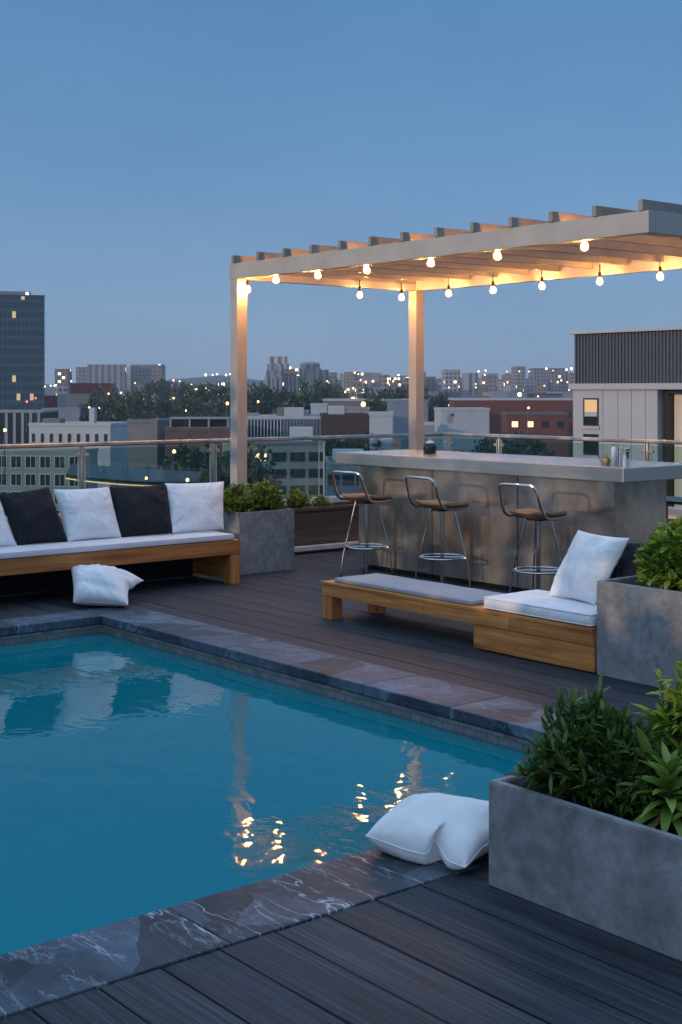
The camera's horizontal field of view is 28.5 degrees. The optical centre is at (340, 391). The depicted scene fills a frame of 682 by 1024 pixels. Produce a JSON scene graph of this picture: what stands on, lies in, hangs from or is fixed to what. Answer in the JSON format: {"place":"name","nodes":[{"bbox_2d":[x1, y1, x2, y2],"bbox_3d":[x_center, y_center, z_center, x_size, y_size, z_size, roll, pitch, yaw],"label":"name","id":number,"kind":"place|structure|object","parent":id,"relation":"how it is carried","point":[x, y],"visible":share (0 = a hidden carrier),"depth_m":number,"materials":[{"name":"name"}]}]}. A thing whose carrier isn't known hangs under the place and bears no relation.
{"place":"outdoors","nodes":[
{"label":"outdoors","id":0,"kind":"place"},
{"bbox_2d":[0,291,44,409],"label":"glass tower","id":1,"kind":"structure","parent":0,"point":[22,347],"depth_m":528.36,"materials":[{"name":"glass"}]},
{"bbox_2d":[0,410,58,443],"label":"colonnade building","id":2,"kind":"structure","parent":0,"point":[13,423],"depth_m":332.50,"materials":[{"name":"concrete"}]},
{"bbox_2d":[0,447,98,516],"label":"office block","id":3,"kind":"structure","parent":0,"point":[28,469],"depth_m":195.23,"materials":[{"name":"concrete"}]},
{"bbox_2d":[55,369,71,393],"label":"apartment slab","id":4,"kind":"structure","parent":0,"point":[63,377],"depth_m":1108.22,"materials":[{"name":"concrete"}]},
{"bbox_2d":[28,408,126,506],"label":"white house","id":5,"kind":"structure","parent":0,"point":[56,430],"depth_m":227.71,"materials":[{"name":"concrete"}]},
{"bbox_2d":[66,394,90,406],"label":"grey warehouse","id":6,"kind":"structure","parent":0,"point":[74,400],"depth_m":524.91,"materials":[{"name":"concrete"}]},
{"bbox_2d":[76,367,86,382],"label":"apartment slab","id":7,"kind":"structure","parent":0,"point":[81,374],"depth_m":1108.22,"materials":[{"name":"concrete"}]},
{"bbox_2d":[70,383,115,401],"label":"red roofed hall","id":8,"kind":"structure","parent":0,"point":[81,388],"depth_m":577.49,"materials":[{"name":"brick"}]},
{"bbox_2d":[130,364,164,417],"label":"apartment slab","id":9,"kind":"structure","parent":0,"point":[144,373],"depth_m":1103.88,"materials":[{"name":"concrete"}]},
{"bbox_2d":[127,418,168,486],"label":"grey house","id":10,"kind":"structure","parent":0,"point":[146,456],"depth_m":217.12,"materials":[{"name":"concrete"}]},
{"bbox_2d":[45,375,264,394],"bbox_3d":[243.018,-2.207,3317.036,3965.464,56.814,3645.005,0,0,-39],"label":"hills","id":11,"kind":"structure","parent":0,"point":[195,380],"depth_m":2251.81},
{"bbox_2d":[222,440,325,497],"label":"office block","id":12,"kind":"structure","parent":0,"point":[296,465],"depth_m":189.52,"materials":[{"name":"concrete"}]},
{"bbox_2d":[289,427,312,440],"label":"white shed","id":13,"kind":"structure","parent":12,"relation":"on","point":[300,431],"depth_m":192.50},
{"bbox_2d":[265,371,282,412],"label":"tower block","id":14,"kind":"structure","parent":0,"point":[273,379],"depth_m":880.00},
{"bbox_2d":[267,357,288,376],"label":"tower block","id":15,"kind":"structure","parent":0,"point":[278,364],"depth_m":900.00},
{"bbox_2d":[247,407,320,437],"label":"fin facade building","id":16,"kind":"structure","parent":0,"point":[281,421],"depth_m":223.95,"materials":[{"name":"concrete"}]},
{"bbox_2d":[282,369,299,401],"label":"tower block","id":17,"kind":"structure","parent":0,"point":[294,380],"depth_m":890.00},
{"bbox_2d":[299,362,320,393],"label":"tower block","id":18,"kind":"structure","parent":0,"point":[310,373],"depth_m":920.00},
{"bbox_2d":[0,0,681,383],"label":"sky","id":19,"kind":"structure","parent":0,"point":[146,145],"materials":[{"name":"blue"}]},
{"bbox_2d":[325,456,358,495],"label":"dark block","id":20,"kind":"structure","parent":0,"point":[347,483],"depth_m":173.21,"materials":[{"name":"concrete"}]},
{"bbox_2d":[344,372,359,392],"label":"city block","id":21,"kind":"structure","parent":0,"point":[349,377],"depth_m":1256.66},
{"bbox_2d":[387,400,428,449],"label":"blue white house","id":22,"kind":"structure","parent":0,"point":[400,408],"depth_m":306.17,"materials":[{"name":"concrete"}]},
{"bbox_2d":[434,407,489,451],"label":"white garage","id":23,"kind":"structure","parent":0,"point":[463,419],"depth_m":236.27,"materials":[{"name":"concrete"}]},
{"bbox_2d":[462,373,477,395],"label":"city block","id":24,"kind":"structure","parent":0,"point":[469,381],"depth_m":1079.40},
{"bbox_2d":[491,391,526,397],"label":"hall","id":25,"kind":"structure","parent":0,"point":[504,394],"depth_m":605.46,"materials":[{"name":"concrete"}]},
{"bbox_2d":[448,398,572,456],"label":"red brick house","id":26,"kind":"structure","parent":0,"point":[496,406],"depth_m":323.75,"materials":[{"name":"brick"}]},
{"bbox_2d":[528,368,567,391],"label":"city block","id":27,"kind":"structure","parent":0,"point":[538,374],"depth_m":1200.43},
{"bbox_2d":[568,326,681,507],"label":"neighbouring house","id":28,"kind":"structure","parent":0,"point":[628,383],"depth_m":43.15,"materials":[{"name":"metal"}]},
{"bbox_2d":[581,398,599,428],"bbox_3d":[8.253,0.740,44.355,0.058,1.020,0.740,0,0,-39],"label":"window","id":29,"kind":"structure","parent":28,"relation":"in","point":[590,405],"depth_m":44.35,"materials":[{"name":"yellow"}]},
{"bbox_2d":[581,434,599,458],"bbox_3d":[8.253,1.820,44.355,0.058,0.800,0.740,0,0,-39],"label":"window","id":30,"kind":"structure","parent":28,"relation":"in","point":[590,448],"depth_m":44.35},
{"bbox_2d":[663,390,681,507],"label":"window","id":31,"kind":"structure","parent":28,"relation":"in","point":[672,399],"depth_m":42.33,"materials":[{"name":"beige"}]},
{"bbox_3d":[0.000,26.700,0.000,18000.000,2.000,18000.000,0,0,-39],"label":"ground","id":32,"kind":"structure","parent":0,"visible":0},
{"bbox_2d":[42,407,86,420],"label":"blue shed","id":33,"kind":"structure","parent":32,"relation":"on","point":[71,413],"depth_m":402.50,"materials":[{"name":"concrete"}]},
{"bbox_2d":[79,392,132,421],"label":"broadleaf tree","id":34,"kind":"object","parent":32,"relation":"on","point":[110,409],"visible":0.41,"depth_m":358.92,"materials":[{"name":"green plant"}]},
{"bbox_2d":[87,364,125,401],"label":"apartment slab","id":35,"kind":"structure","parent":32,"relation":"on","point":[106,373],"depth_m":1088.61,"materials":[{"name":"concrete"}]},
{"bbox_2d":[102,388,147,417],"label":"broadleaf tree","id":36,"kind":"object","parent":32,"relation":"on","point":[137,402],"visible":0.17,"depth_m":403.18,"materials":[{"name":"green plant"}]},
{"bbox_2d":[115,399,139,421],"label":"broadleaf tree","id":37,"kind":"object","parent":32,"relation":"on","point":[129,413],"visible":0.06,"depth_m":334.33,"materials":[{"name":"green plant"}]},
{"bbox_2d":[65,464,201,488],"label":"canopy pavilion","id":38,"kind":"structure","parent":32,"relation":"on","point":[118,475],"depth_m":149.54,"materials":[{"name":"teal"}]},
{"bbox_2d":[141,378,170,416],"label":"broadleaf tree","id":39,"kind":"object","parent":32,"relation":"on","point":[154,388],"visible":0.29,"depth_m":522.86,"materials":[{"name":"green plant"}]},
{"bbox_2d":[145,394,176,417],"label":"broadleaf tree","id":40,"kind":"object","parent":32,"relation":"on","point":[161,409],"visible":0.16,"depth_m":330.75,"materials":[{"name":"green plant"}]},
{"bbox_2d":[156,377,179,416],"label":"broadleaf tree","id":41,"kind":"object","parent":32,"relation":"on","point":[168,393],"visible":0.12,"depth_m":543.35,"materials":[{"name":"green plant"}]},
{"bbox_2d":[153,391,198,417],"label":"broadleaf tree","id":42,"kind":"object","parent":32,"relation":"on","point":[184,405],"visible":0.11,"depth_m":351.83,"materials":[{"name":"green plant"}]},
{"bbox_2d":[171,380,196,415],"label":"broadleaf tree","id":43,"kind":"object","parent":32,"relation":"on","point":[175,390],"visible":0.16,"depth_m":522.50,"materials":[{"name":"green plant"}]},
{"bbox_2d":[161,449,225,485],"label":"broadleaf tree","id":44,"kind":"object","parent":32,"relation":"on","point":[181,465],"visible":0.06,"depth_m":155.70,"materials":[{"name":"green plant"}]},
{"bbox_2d":[164,417,229,469],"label":"brick workshop","id":45,"kind":"structure","parent":32,"relation":"on","point":[207,427],"depth_m":203.08,"materials":[{"name":"brick"}]},
{"bbox_2d":[188,381,212,416],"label":"broadleaf tree","id":46,"kind":"object","parent":32,"relation":"on","point":[201,395],"visible":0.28,"depth_m":401.60,"materials":[{"name":"green plant"}]},
{"bbox_2d":[200,384,229,416],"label":"broadleaf tree","id":47,"kind":"object","parent":32,"relation":"on","point":[216,393],"visible":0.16,"depth_m":394.01,"materials":[{"name":"green plant"}]},
{"bbox_2d":[160,438,281,486],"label":"broadleaf tree","id":48,"kind":"object","parent":32,"relation":"on","point":[197,460],"visible":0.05,"depth_m":158.27,"materials":[{"name":"green plant"}]},
{"bbox_2d":[208,386,252,423],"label":"broadleaf tree","id":49,"kind":"object","parent":32,"relation":"on","point":[219,410],"visible":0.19,"depth_m":383.16,"materials":[{"name":"green plant"}]},
{"bbox_2d":[195,443,276,491],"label":"broadleaf tree","id":50,"kind":"object","parent":32,"relation":"on","point":[256,473],"visible":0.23,"depth_m":151.04,"materials":[{"name":"green plant"}]},
{"bbox_2d":[247,382,281,413],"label":"broadleaf tree","id":51,"kind":"object","parent":32,"relation":"on","point":[264,397],"visible":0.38,"depth_m":399.82,"materials":[{"name":"green plant"}]},
{"bbox_2d":[268,387,296,413],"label":"broadleaf tree","id":52,"kind":"object","parent":32,"relation":"on","point":[281,396],"visible":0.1,"depth_m":394.31,"materials":[{"name":"green plant"}]},
{"bbox_2d":[272,388,317,413],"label":"broadleaf tree","id":53,"kind":"object","parent":32,"relation":"on","point":[302,401],"visible":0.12,"depth_m":311.98,"materials":[{"name":"green plant"}]},
{"bbox_2d":[310,378,326,402],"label":"broadleaf tree","id":54,"kind":"object","parent":32,"relation":"on","point":[316,392],"visible":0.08,"depth_m":451.53,"materials":[{"name":"green plant"}]},
{"bbox_2d":[317,384,338,402],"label":"broadleaf tree","id":55,"kind":"object","parent":32,"relation":"on","point":[328,391],"visible":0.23,"depth_m":454.88,"materials":[{"name":"green plant"}]},
{"bbox_2d":[324,379,349,398],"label":"broadleaf tree","id":56,"kind":"object","parent":32,"relation":"on","point":[341,392],"visible":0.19,"depth_m":730.32,"materials":[{"name":"green plant"}]},
{"bbox_2d":[320,406,368,490],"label":"brown block","id":57,"kind":"structure","parent":32,"relation":"on","point":[335,420],"depth_m":217.00,"materials":[{"name":"concrete"}]},
{"bbox_2d":[310,403,327,413],"bbox_3d":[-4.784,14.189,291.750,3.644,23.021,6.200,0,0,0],"label":"rooftop cabin","id":58,"kind":"object","parent":57,"relation":"on","point":[317,408],"visible":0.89,"depth_m":288.75,"materials":[{"name":"concrete"}]},
{"bbox_2d":[323,431,382,495],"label":"broadleaf tree","id":59,"kind":"object","parent":32,"relation":"on","point":[341,444],"visible":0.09,"depth_m":207.23,"materials":[{"name":"green plant"}]},
{"bbox_2d":[323,399,408,412],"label":"long flat roof hall","id":60,"kind":"structure","parent":32,"relation":"on","point":[346,403],"depth_m":367.50,"materials":[{"name":"concrete"}]},
{"bbox_2d":[361,395,386,411],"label":"broadleaf tree","id":61,"kind":"object","parent":32,"relation":"on","point":[377,405],"visible":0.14,"depth_m":332.66,"materials":[{"name":"green plant"}]},
{"bbox_2d":[369,411,393,450],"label":"white cube house","id":62,"kind":"structure","parent":32,"relation":"on","point":[380,422],"depth_m":206.49,"materials":[{"name":"concrete"}]},
{"bbox_2d":[362,387,401,398],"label":"broadleaf tree","id":63,"kind":"object","parent":32,"relation":"on","point":[397,395],"visible":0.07,"depth_m":378.38,"materials":[{"name":"green plant"}]},
{"bbox_2d":[377,384,408,398],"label":"broadleaf tree","id":64,"kind":"object","parent":32,"relation":"on","point":[403,387],"visible":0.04,"depth_m":408.01,"materials":[{"name":"green plant"}]},
{"bbox_2d":[428,390,450,421],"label":"broadleaf tree","id":65,"kind":"object","parent":32,"relation":"on","point":[440,401],"visible":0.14,"depth_m":419.60,"materials":[{"name":"green plant"}]},
{"bbox_2d":[442,370,459,391],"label":"city block","id":66,"kind":"structure","parent":32,"relation":"on","point":[451,379],"depth_m":1000.19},
{"bbox_2d":[485,438,520,454],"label":"broadleaf tree","id":67,"kind":"object","parent":32,"relation":"on","point":[507,449],"visible":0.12,"depth_m":218.74,"materials":[{"name":"green plant"}]},
{"bbox_2d":[511,366,525,390],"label":"city block","id":68,"kind":"structure","parent":32,"relation":"on","point":[517,376],"depth_m":1150.13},
{"bbox_2d":[505,430,560,456],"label":"broadleaf tree","id":69,"kind":"object","parent":32,"relation":"on","point":[530,447],"visible":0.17,"depth_m":223.78,"materials":[{"name":"green plant"}]},
{"bbox_2d":[500,412,568,456],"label":"brick annex","id":70,"kind":"object","parent":32,"relation":"on","point":[549,423],"visible":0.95,"depth_m":301.00,"materials":[{"name":"brick"}]},
{"bbox_2d":[535,381,550,392],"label":"city block","id":71,"kind":"structure","parent":32,"relation":"on","point":[539,386],"depth_m":962.51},
{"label":"roof slab","id":72,"kind":"structure","parent":0,"visible":0},
{"bbox_2d":[0,432,446,519],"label":"glass railing","id":73,"kind":"object","parent":72,"relation":"on","point":[81,454],"visible":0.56,"depth_m":16.21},
{"bbox_2d":[0,547,681,1023],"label":"deck","id":74,"kind":"structure","parent":72,"relation":"on","point":[470,947],"depth_m":4.11,"materials":[{"name":"brown wood"}]},
{"bbox_2d":[71,564,143,605],"bbox_3d":[-1.915,1.539,10.691,0.578,0.306,0.488,0,0,6],"label":"floor pillow","id":75,"kind":"object","parent":74,"relation":"on","point":[98,585],"visible":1,"depth_m":10.53,"materials":[{"name":"white fabric"}]},
{"bbox_2d":[0,514,240,595],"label":"wooden bench","id":76,"kind":"object","parent":74,"relation":"on","point":[216,559],"visible":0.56,"depth_m":11.40,"materials":[{"name":"brown wood"}]},
{"bbox_2d":[0,530,233,558],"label":"bench cushion","id":77,"kind":"object","parent":76,"relation":"on","point":[70,547],"visible":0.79,"depth_m":11.12,"materials":[{"name":"fabric"}]},
{"bbox_2d":[0,502,16,545],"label":"throw pillow","id":78,"kind":"object","parent":77,"relation":"on","point":[6,537],"visible":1,"depth_m":10.76,"materials":[{"name":"white fabric"}]},
{"bbox_2d":[0,487,67,545],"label":"throw pillow","id":79,"kind":"object","parent":77,"relation":"on","point":[33,517],"visible":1,"depth_m":10.95,"materials":[{"name":"grey fabric"}]},
{"bbox_2d":[54,487,120,541],"bbox_3d":[-2.135,1.037,11.336,0.530,0.426,0.274,0,0,-39],"label":"throw pillow","id":80,"kind":"object","parent":77,"relation":"on","point":[87,513],"visible":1,"depth_m":11.25,"materials":[{"name":"white fabric"}]},
{"bbox_2d":[109,484,172,536],"bbox_3d":[-1.710,1.038,11.683,0.597,0.425,0.286,0,0,-39],"label":"throw pillow","id":81,"kind":"object","parent":77,"relation":"on","point":[142,510],"visible":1,"depth_m":11.59,"materials":[{"name":"grey fabric"}]},
{"bbox_2d":[165,481,223,533],"bbox_3d":[-1.287,1.035,12.027,0.729,0.430,0.282,0,0,-39],"label":"throw pillow","id":82,"kind":"object","parent":77,"relation":"on","point":[195,506],"visible":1,"depth_m":11.94,"materials":[{"name":"white fabric"}]},
{"bbox_2d":[211,508,293,574],"bbox_3d":[-0.884,1.411,12.802,0.640,0.578,0.620,0,0,-39],"label":"concrete planter","id":83,"kind":"object","parent":74,"relation":"on","point":[266,538],"visible":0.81,"depth_m":12.54,"materials":[{"name":"concrete"}]},
{"bbox_2d":[223,482,258,512],"bbox_3d":[-1.009,1.027,12.656,0.527,0.355,0.456,0,0,-39],"label":"boxwood","id":84,"kind":"object","parent":83,"relation":"on","point":[235,499],"visible":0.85,"depth_m":12.60,"materials":[{"name":"green plant"}]},
{"bbox_2d":[246,478,284,511],"bbox_3d":[-0.749,1.017,12.929,0.442,0.374,0.450,0,0,-3],"label":"boxwood","id":85,"kind":"object","parent":83,"relation":"on","point":[268,498],"visible":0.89,"depth_m":12.82,"materials":[{"name":"green plant"}]},
{"bbox_2d":[282,501,358,551],"bbox_3d":[0.188,1.466,14.855,3.300,0.468,0.640,0,0,-39],"label":"planter trough","id":86,"kind":"object","parent":74,"relation":"on","point":[320,528],"visible":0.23,"depth_m":14.32,"materials":[{"name":"brown wood"},{"name":"soil"}]},
{"bbox_2d":[282,487,320,508],"bbox_3d":[-0.464,1.158,14.380,0.416,0.254,0.334,0,0,27],"label":"plant","id":87,"kind":"object","parent":86,"relation":"on","point":[295,499],"visible":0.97,"depth_m":14.31,"materials":[{"name":"green plant"}]},
{"bbox_2d":[332,470,393,576],"bbox_3d":[0.212,1.211,12.278,0.485,0.978,0.439,0,0,-42],"label":"bar stool","id":88,"kind":"object","parent":74,"relation":"on","point":[365,498],"visible":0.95,"depth_m":12.28,"materials":[{"name":"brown metal"}]},
{"bbox_2d":[405,475,471,587],"bbox_3d":[0.844,1.211,11.505,0.485,0.978,0.439,0,0,-35],"label":"bar stool","id":89,"kind":"object","parent":74,"relation":"on","point":[441,506],"visible":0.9,"depth_m":11.51,"materials":[{"name":"silver metal"}]},
{"bbox_2d":[229,199,681,493],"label":"pergola","id":90,"kind":"object","parent":74,"relation":"on","point":[646,236],"visible":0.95,"depth_m":13.50,"materials":[{"name":"paint"}]},
{"bbox_2d":[321,579,596,672],"bbox_3d":[0.891,1.561,9.214,0.558,0.278,2.612,0,0,-39],"label":"wooden bench","id":91,"kind":"object","parent":74,"relation":"on","point":[569,645],"visible":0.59,"depth_m":8.63,"materials":[{"name":"brown wood"}]},
{"bbox_2d":[335,573,504,605],"bbox_3d":[0.567,1.399,9.558,0.424,0.044,1.440,0,0,-39],"label":"bench pad","id":92,"kind":"object","parent":91,"relation":"on","point":[438,591],"visible":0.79,"depth_m":9.44,"materials":[{"name":"fabric"}]},
{"bbox_2d":[484,590,596,626],"bbox_3d":[1.414,1.374,8.562,0.532,0.093,0.915,0,0,-39],"label":"seat cushion","id":93,"kind":"object","parent":91,"relation":"on","point":[542,604],"visible":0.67,"depth_m":8.43,"materials":[{"name":"white fabric"}]},
{"bbox_2d":[549,530,628,604],"bbox_3d":[1.577,1.120,8.536,0.274,0.420,0.515,0,0,-25],"label":"throw pillow","id":94,"kind":"object","parent":93,"relation":"on","point":[590,560],"visible":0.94,"depth_m":8.44,"materials":[{"name":"white fabric"}]},
{"bbox_2d":[610,543,642,578],"bbox_3d":[1.770,1.144,8.516,0.208,0.372,0.423,0,0,-39],"label":"throw pillow","id":95,"kind":"object","parent":93,"relation":"on","point":[624,567],"visible":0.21,"depth_m":8.46,"materials":[{"name":"grey fabric"}]},
{"bbox_2d":[335,449,681,591],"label":"bar counter","id":96,"kind":"object","parent":74,"relation":"on","point":[593,496],"visible":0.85,"depth_m":11.50,"materials":[{"name":"concrete"}]},
{"bbox_2d":[423,438,436,453],"bbox_3d":[0.835,0.515,12.588,0.123,0.145,0.138,0,0,-1],"label":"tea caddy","id":97,"kind":"object","parent":96,"relation":"on","point":[429,446],"visible":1,"depth_m":12.55,"materials":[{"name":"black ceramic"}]},
{"bbox_2d":[498,483,566,592],"bbox_3d":[1.545,1.211,10.649,0.485,0.978,0.439,0,0,-41],"label":"bar stool","id":98,"kind":"object","parent":74,"relation":"on","point":[537,516],"visible":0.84,"depth_m":10.65,"materials":[{"name":"silver metal"}]},
{"bbox_2d":[489,775,681,960],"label":"concrete planter","id":99,"kind":"object","parent":74,"relation":"on","point":[606,869],"visible":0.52,"depth_m":4.28,"materials":[{"name":"concrete"}]},
{"bbox_2d":[503,671,654,811],"bbox_3d":[0.876,1.192,4.590,0.532,0.452,0.557,0,0,28],"label":"shrub","id":100,"kind":"object","parent":99,"relation":"on","point":[587,744],"visible":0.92,"depth_m":4.50,"materials":[{"name":"green plant"}]},
{"bbox_2d":[596,734,681,818],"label":"shrub","id":101,"kind":"object","parent":99,"relation":"on","point":[634,785],"visible":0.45,"depth_m":4.38,"materials":[{"name":"green plant"}]},
{"bbox_2d":[624,726,681,836],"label":"strappy plant","id":102,"kind":"object","parent":99,"relation":"on","point":[668,768],"visible":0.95,"depth_m":4.28,"materials":[{"name":"green plant"}]},
{"bbox_2d":[631,650,681,777],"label":"shrub","id":103,"kind":"object","parent":99,"relation":"on","point":[664,720],"visible":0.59,"depth_m":4.49,"materials":[{"name":"green plant"}]},
{"bbox_2d":[597,575,681,688],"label":"concrete planter","id":104,"kind":"object","parent":74,"relation":"on","point":[639,629],"visible":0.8,"depth_m":7.80,"materials":[{"name":"concrete"}]},
{"bbox_2d":[632,517,681,591],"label":"shrub","id":105,"kind":"object","parent":104,"relation":"on","point":[658,561],"visible":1,"depth_m":7.84,"materials":[{"name":"green plant"}]},
{"bbox_2d":[444,432,681,518],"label":"glass railing","id":106,"kind":"object","parent":72,"relation":"on","point":[674,512],"visible":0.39,"depth_m":16.78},
{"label":"pool basin","id":107,"kind":"structure","parent":0,"visible":0},
{"bbox_2d":[0,633,540,954],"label":"pool water","id":108,"kind":"structure","parent":107,"relation":"in","point":[137,779],"depth_m":6.35,"materials":[{"name":"liquid"}]},
{"bbox_2d":[0,624,550,758],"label":"pool tile band","id":109,"kind":"object","parent":107,"relation":"attached to","point":[468,729],"visible":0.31,"depth_m":8.25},
{"bbox_2d":[0,848,488,1019],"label":"pool coping","id":110,"kind":"object","parent":109,"relation":"on","point":[42,974],"visible":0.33,"depth_m":4.24,"materials":[{"name":"stone"}]},
{"bbox_2d":[365,793,488,869],"bbox_3d":[0.386,1.592,4.929,0.561,0.198,0.431,0,0,29],"label":"floor pillow","id":111,"kind":"object","parent":110,"relation":"on","point":[451,832],"visible":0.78,"depth_m":4.83,"materials":[{"name":"white fabric"}]},
{"bbox_2d":[0,605,655,741],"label":"pool coping","id":112,"kind":"object","parent":109,"relation":"on","point":[498,712],"visible":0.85,"depth_m":8.28,"materials":[{"name":"stone"}]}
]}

